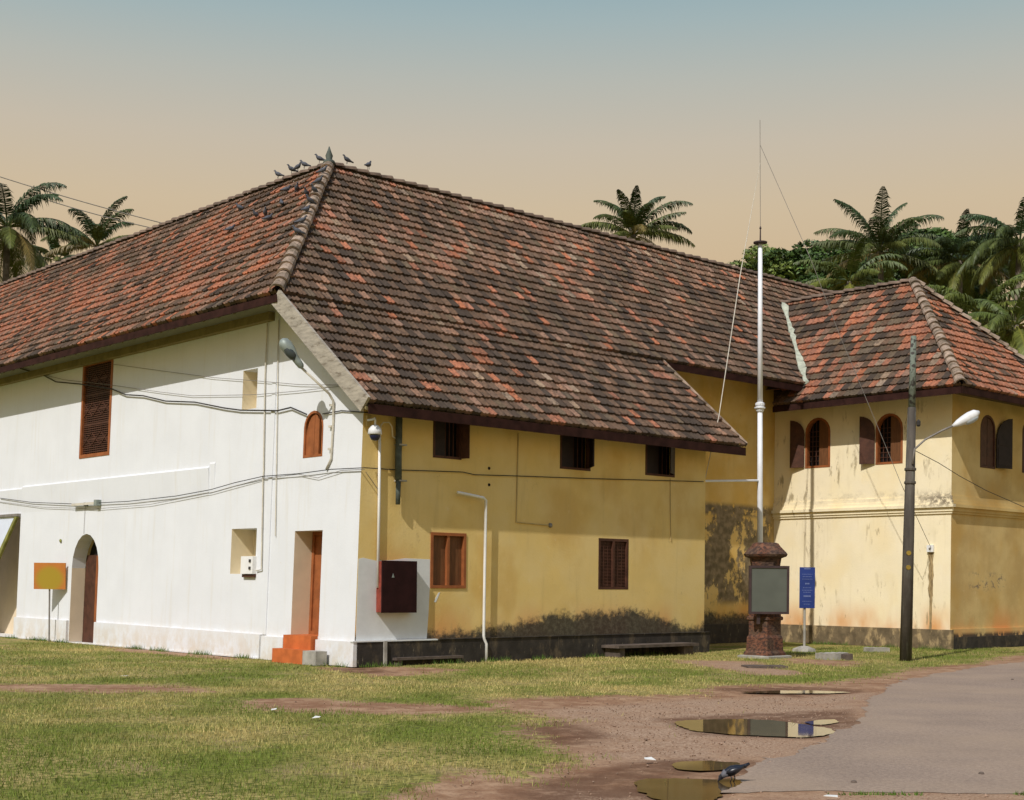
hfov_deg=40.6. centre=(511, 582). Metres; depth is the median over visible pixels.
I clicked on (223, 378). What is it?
cable
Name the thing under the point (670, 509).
conduit pipe
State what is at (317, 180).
pigeon
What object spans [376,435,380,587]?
conduit pipe
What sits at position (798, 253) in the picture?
leafy tree
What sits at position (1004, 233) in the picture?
palm tree
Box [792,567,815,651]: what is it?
information sign
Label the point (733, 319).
guy wire
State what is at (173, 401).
cable
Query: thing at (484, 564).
drain pipe
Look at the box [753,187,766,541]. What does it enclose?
flagpole
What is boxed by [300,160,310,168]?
pigeon
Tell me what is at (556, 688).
grass
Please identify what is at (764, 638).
brick pillar
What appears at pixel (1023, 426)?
window
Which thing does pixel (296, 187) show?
pigeon
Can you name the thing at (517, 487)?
conduit pipe
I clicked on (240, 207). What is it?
pigeon
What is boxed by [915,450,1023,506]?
cable
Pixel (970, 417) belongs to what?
street lamp
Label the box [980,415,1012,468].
window
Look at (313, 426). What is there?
window
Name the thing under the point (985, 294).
leafy tree
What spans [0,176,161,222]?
overhead wire
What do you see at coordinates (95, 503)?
tube lamp
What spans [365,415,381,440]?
dome camera
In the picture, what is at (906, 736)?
road
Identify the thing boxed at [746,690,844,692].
puddle
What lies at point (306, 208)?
pigeon
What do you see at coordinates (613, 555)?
window
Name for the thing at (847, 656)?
stone block
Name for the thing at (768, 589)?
notice board
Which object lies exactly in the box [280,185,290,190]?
pigeon
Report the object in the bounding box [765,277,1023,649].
corner wing building
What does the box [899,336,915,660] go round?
utility pole
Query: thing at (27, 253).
palm tree
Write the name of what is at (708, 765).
puddle
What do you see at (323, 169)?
pigeon
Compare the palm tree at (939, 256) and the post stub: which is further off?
the palm tree at (939, 256)
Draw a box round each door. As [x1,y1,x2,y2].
[82,541,97,642]
[308,531,322,634]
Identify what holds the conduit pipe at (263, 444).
attached to the palace building at (460, 334)
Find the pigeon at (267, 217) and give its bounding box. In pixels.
[261,213,273,219]
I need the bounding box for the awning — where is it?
[0,513,20,558]
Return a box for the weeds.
[5,634,1023,795]
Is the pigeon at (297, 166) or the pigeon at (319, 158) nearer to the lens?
the pigeon at (319, 158)
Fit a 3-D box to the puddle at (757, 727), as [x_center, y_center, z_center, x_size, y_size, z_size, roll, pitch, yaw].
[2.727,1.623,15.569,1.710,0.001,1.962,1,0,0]
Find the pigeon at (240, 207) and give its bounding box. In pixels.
[235,203,244,211]
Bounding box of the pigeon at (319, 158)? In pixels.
[314,154,324,162]
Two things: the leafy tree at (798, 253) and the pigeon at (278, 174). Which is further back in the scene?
the leafy tree at (798, 253)
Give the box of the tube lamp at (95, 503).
[71,500,100,505]
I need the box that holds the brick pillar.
[737,542,791,658]
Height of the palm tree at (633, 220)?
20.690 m
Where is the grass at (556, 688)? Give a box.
[0,640,1023,799]
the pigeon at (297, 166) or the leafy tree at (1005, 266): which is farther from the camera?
the leafy tree at (1005, 266)
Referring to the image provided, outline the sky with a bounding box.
[0,0,1023,353]
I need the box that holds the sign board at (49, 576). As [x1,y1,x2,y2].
[34,563,65,641]
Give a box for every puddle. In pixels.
[634,778,741,799]
[672,760,739,770]
[675,719,834,736]
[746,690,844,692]
[806,719,838,724]
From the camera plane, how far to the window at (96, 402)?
34.41 m
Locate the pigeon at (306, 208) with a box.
[301,205,309,210]
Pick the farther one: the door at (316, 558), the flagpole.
the flagpole
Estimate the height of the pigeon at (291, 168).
0.222 m
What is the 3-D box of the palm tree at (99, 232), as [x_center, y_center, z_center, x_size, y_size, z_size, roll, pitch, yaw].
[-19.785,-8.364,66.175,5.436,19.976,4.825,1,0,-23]
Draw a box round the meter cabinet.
[376,560,416,612]
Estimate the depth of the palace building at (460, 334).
31.05 m
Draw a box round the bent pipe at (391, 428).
[380,422,395,438]
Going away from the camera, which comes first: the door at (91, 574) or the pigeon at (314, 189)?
the pigeon at (314, 189)
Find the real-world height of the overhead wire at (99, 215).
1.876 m
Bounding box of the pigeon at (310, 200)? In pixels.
[306,194,316,203]
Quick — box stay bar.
[705,479,758,481]
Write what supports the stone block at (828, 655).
on the ground at (620, 785)
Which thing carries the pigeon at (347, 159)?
on the palace building at (460, 334)
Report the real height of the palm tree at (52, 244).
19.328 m
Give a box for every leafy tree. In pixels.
[726,244,802,280]
[762,239,874,289]
[858,249,953,286]
[873,226,973,280]
[927,269,1002,313]
[967,230,1023,311]
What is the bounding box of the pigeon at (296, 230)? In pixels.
[292,225,304,233]
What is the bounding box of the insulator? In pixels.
[927,545,933,551]
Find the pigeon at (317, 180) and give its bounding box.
[311,175,322,183]
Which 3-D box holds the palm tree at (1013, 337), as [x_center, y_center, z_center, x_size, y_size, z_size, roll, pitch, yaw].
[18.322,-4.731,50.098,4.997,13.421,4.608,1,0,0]
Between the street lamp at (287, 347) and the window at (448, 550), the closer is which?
the street lamp at (287, 347)
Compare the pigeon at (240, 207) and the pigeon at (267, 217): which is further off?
the pigeon at (240, 207)
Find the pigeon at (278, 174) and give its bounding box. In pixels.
[274,170,283,177]
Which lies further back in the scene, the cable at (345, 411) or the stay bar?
the stay bar
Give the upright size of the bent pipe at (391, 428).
0.297 m
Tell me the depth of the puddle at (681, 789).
10.88 m
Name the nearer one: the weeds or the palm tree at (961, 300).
the weeds
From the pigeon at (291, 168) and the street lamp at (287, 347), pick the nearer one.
the street lamp at (287, 347)
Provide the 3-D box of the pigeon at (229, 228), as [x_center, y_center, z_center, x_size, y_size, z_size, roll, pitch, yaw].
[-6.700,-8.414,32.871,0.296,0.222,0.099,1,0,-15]
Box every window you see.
[79,359,113,458]
[303,411,322,457]
[430,532,465,587]
[433,421,469,459]
[560,435,594,470]
[598,538,628,588]
[645,445,674,477]
[790,418,830,468]
[859,413,902,464]
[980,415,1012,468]
[1022,426,1023,472]
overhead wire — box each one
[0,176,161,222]
[48,200,148,227]
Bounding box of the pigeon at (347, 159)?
[343,154,353,163]
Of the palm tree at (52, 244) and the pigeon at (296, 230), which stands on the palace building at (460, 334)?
the pigeon at (296, 230)
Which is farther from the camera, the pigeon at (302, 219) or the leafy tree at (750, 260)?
the leafy tree at (750, 260)
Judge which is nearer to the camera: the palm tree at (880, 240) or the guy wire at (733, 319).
the guy wire at (733, 319)
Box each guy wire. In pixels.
[705,165,759,478]
[760,145,930,546]
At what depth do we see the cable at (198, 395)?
30.55 m
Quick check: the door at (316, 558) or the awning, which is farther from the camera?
the awning
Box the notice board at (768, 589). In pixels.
[748,565,789,623]
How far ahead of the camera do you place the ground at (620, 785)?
15.91 m
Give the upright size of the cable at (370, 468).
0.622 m
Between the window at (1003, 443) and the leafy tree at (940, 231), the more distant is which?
the leafy tree at (940, 231)
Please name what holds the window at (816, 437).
in the corner wing building at (837, 512)
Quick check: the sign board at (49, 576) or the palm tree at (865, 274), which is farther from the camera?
the palm tree at (865, 274)
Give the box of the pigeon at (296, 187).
[294,182,298,191]
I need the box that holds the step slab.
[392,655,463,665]
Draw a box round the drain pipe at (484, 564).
[457,491,487,661]
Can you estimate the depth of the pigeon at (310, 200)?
30.08 m
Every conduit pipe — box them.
[255,322,267,570]
[275,320,278,535]
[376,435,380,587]
[516,433,548,525]
[670,478,670,540]
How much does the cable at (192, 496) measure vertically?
0.423 m
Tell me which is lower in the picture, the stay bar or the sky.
the stay bar
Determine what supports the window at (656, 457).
in the palace building at (460, 334)
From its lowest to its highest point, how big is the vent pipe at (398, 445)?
1.885 m
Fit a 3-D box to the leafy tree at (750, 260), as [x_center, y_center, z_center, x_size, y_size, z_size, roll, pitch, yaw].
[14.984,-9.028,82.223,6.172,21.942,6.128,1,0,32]
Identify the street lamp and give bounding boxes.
[279,338,334,468]
[912,410,979,463]
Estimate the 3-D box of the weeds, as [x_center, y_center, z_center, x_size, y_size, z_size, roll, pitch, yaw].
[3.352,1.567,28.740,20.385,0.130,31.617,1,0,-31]
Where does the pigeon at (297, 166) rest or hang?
on the palace building at (460, 334)
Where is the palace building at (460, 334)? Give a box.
[0,146,832,666]
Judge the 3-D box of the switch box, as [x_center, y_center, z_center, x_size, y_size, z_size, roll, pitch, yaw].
[-5.467,-0.337,28.759,0.150,0.436,0.452,1,0,-43]
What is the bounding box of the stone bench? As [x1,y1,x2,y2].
[601,642,698,656]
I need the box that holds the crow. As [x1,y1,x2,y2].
[717,762,749,781]
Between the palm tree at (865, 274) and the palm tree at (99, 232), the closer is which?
the palm tree at (865, 274)
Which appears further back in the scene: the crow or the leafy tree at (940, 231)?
the leafy tree at (940, 231)
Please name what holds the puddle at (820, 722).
on the ground at (620, 785)
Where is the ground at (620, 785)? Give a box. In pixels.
[0,633,1023,799]
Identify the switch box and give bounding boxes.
[240,556,256,576]
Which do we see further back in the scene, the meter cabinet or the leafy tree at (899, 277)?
the leafy tree at (899, 277)
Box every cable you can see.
[1,467,703,503]
[3,469,363,508]
[20,368,306,414]
[46,375,339,395]
[113,364,317,384]
[322,410,367,413]
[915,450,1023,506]
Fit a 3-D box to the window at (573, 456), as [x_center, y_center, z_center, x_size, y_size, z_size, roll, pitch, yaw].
[1.432,-2.866,29.911,0.934,0.841,0.600,1,0,-43]
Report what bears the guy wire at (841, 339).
attached to the flagpole
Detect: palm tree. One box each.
[0,182,89,282]
[18,234,82,266]
[40,196,133,256]
[581,185,694,248]
[793,238,907,290]
[805,186,946,285]
[904,208,1021,306]
[926,272,1023,347]
[953,197,1023,321]
[967,286,1023,360]
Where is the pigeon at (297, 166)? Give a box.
[292,162,300,170]
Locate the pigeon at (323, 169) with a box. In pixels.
[316,165,327,172]
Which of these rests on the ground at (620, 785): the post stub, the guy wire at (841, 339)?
the post stub
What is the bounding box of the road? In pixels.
[720,661,1023,793]
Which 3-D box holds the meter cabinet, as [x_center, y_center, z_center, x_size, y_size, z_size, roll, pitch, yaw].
[-2.211,0.073,26.555,0.841,0.994,0.206,1,0,-43]
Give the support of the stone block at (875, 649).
on the ground at (620, 785)
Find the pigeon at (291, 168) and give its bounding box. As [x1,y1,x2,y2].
[287,164,298,172]
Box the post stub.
[383,641,386,665]
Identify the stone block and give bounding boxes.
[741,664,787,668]
[815,652,846,659]
[841,653,852,659]
[864,647,889,651]
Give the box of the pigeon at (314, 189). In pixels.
[311,184,317,191]
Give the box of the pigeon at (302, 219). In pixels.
[294,215,306,222]
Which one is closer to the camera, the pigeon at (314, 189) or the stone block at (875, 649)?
the pigeon at (314, 189)
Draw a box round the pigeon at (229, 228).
[223,224,234,230]
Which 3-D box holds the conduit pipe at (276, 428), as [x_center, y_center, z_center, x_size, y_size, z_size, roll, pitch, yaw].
[-4.791,-3.168,28.239,0.025,4.433,0.289,1,0,-5]
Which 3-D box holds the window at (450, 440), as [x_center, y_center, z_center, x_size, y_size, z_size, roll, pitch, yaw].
[-1.265,-2.886,27.536,0.776,0.836,0.430,1,0,-43]
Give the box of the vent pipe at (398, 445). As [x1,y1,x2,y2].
[394,417,406,504]
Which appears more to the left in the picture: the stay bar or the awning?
the awning

